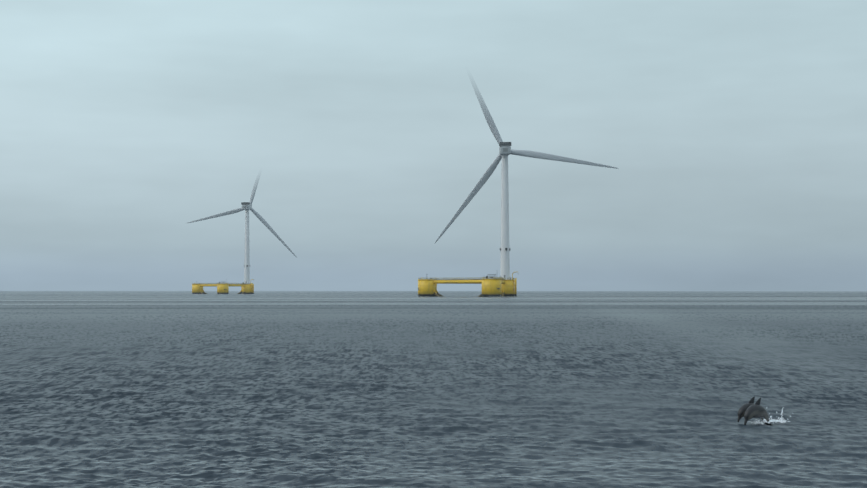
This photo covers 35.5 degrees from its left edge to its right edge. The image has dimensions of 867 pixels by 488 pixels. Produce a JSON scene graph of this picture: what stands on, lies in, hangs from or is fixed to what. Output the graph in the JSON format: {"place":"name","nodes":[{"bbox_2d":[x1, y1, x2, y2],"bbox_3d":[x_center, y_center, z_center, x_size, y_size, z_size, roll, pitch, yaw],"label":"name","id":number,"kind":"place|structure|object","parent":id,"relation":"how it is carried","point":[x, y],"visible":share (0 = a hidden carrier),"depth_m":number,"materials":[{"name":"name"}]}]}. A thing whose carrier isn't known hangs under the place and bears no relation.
{"place":"outdoors","nodes":[
{"label":"outdoors","id":0,"kind":"place"},
{"bbox_2d":[0,291,866,487],"bbox_3d":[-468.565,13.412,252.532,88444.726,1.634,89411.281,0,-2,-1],"label":"sea","id":1,"kind":"structure","parent":0,"point":[382,389],"depth_m":55.79,"materials":[{"name":"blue liquid"}]},
{"bbox_2d":[192,279,253,293],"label":"floating platform","id":2,"kind":"structure","parent":1,"relation":"on","point":[246,288],"depth_m":1559.20,"materials":[{"name":"yellow metal"}]},
{"bbox_2d":[188,141,295,283],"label":"wind turbine","id":3,"kind":"object","parent":2,"relation":"on","point":[246,206],"visible":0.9,"depth_m":1586.33,"materials":[{"name":"white metal"}]},
{"bbox_2d":[417,272,516,296],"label":"floating platform","id":4,"kind":"structure","parent":1,"relation":"on","point":[493,287],"depth_m":913.40,"materials":[{"name":"yellow metal"}]},
{"bbox_2d":[435,46,617,279],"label":"wind turbine","id":5,"kind":"object","parent":4,"relation":"on","point":[505,150],"visible":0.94,"depth_m":949.82,"materials":[{"name":"white metal"}]},
{"bbox_2d":[737,396,766,423],"bbox_3d":[9.775,5.177,41.696,1.256,0.966,0.529,1,-2,-37],"label":"dolphin","id":6,"kind":"object","parent":1,"relation":"on","point":[742,410],"visible":0.44,"depth_m":41.41},
{"bbox_2d":[744,398,772,425],"bbox_3d":[9.867,5.189,41.275,1.270,1.006,0.546,2,-3,-40],"label":"dolphin","id":7,"kind":"object","parent":1,"relation":"in","point":[756,410],"visible":0.79,"depth_m":41.04},
{"bbox_2d":[749,407,790,424],"bbox_3d":[10.357,5.251,41.623,1.155,0.467,1.576,-1,-2,29],"label":"splash","id":8,"kind":"object","parent":1,"relation":"on","point":[773,420],"visible":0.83,"depth_m":41.66,"materials":[{"name":"white liquid"}]},
{"bbox_2d":[0,0,866,290],"label":"sky","id":9,"kind":"structure","parent":0,"point":[734,132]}
]}

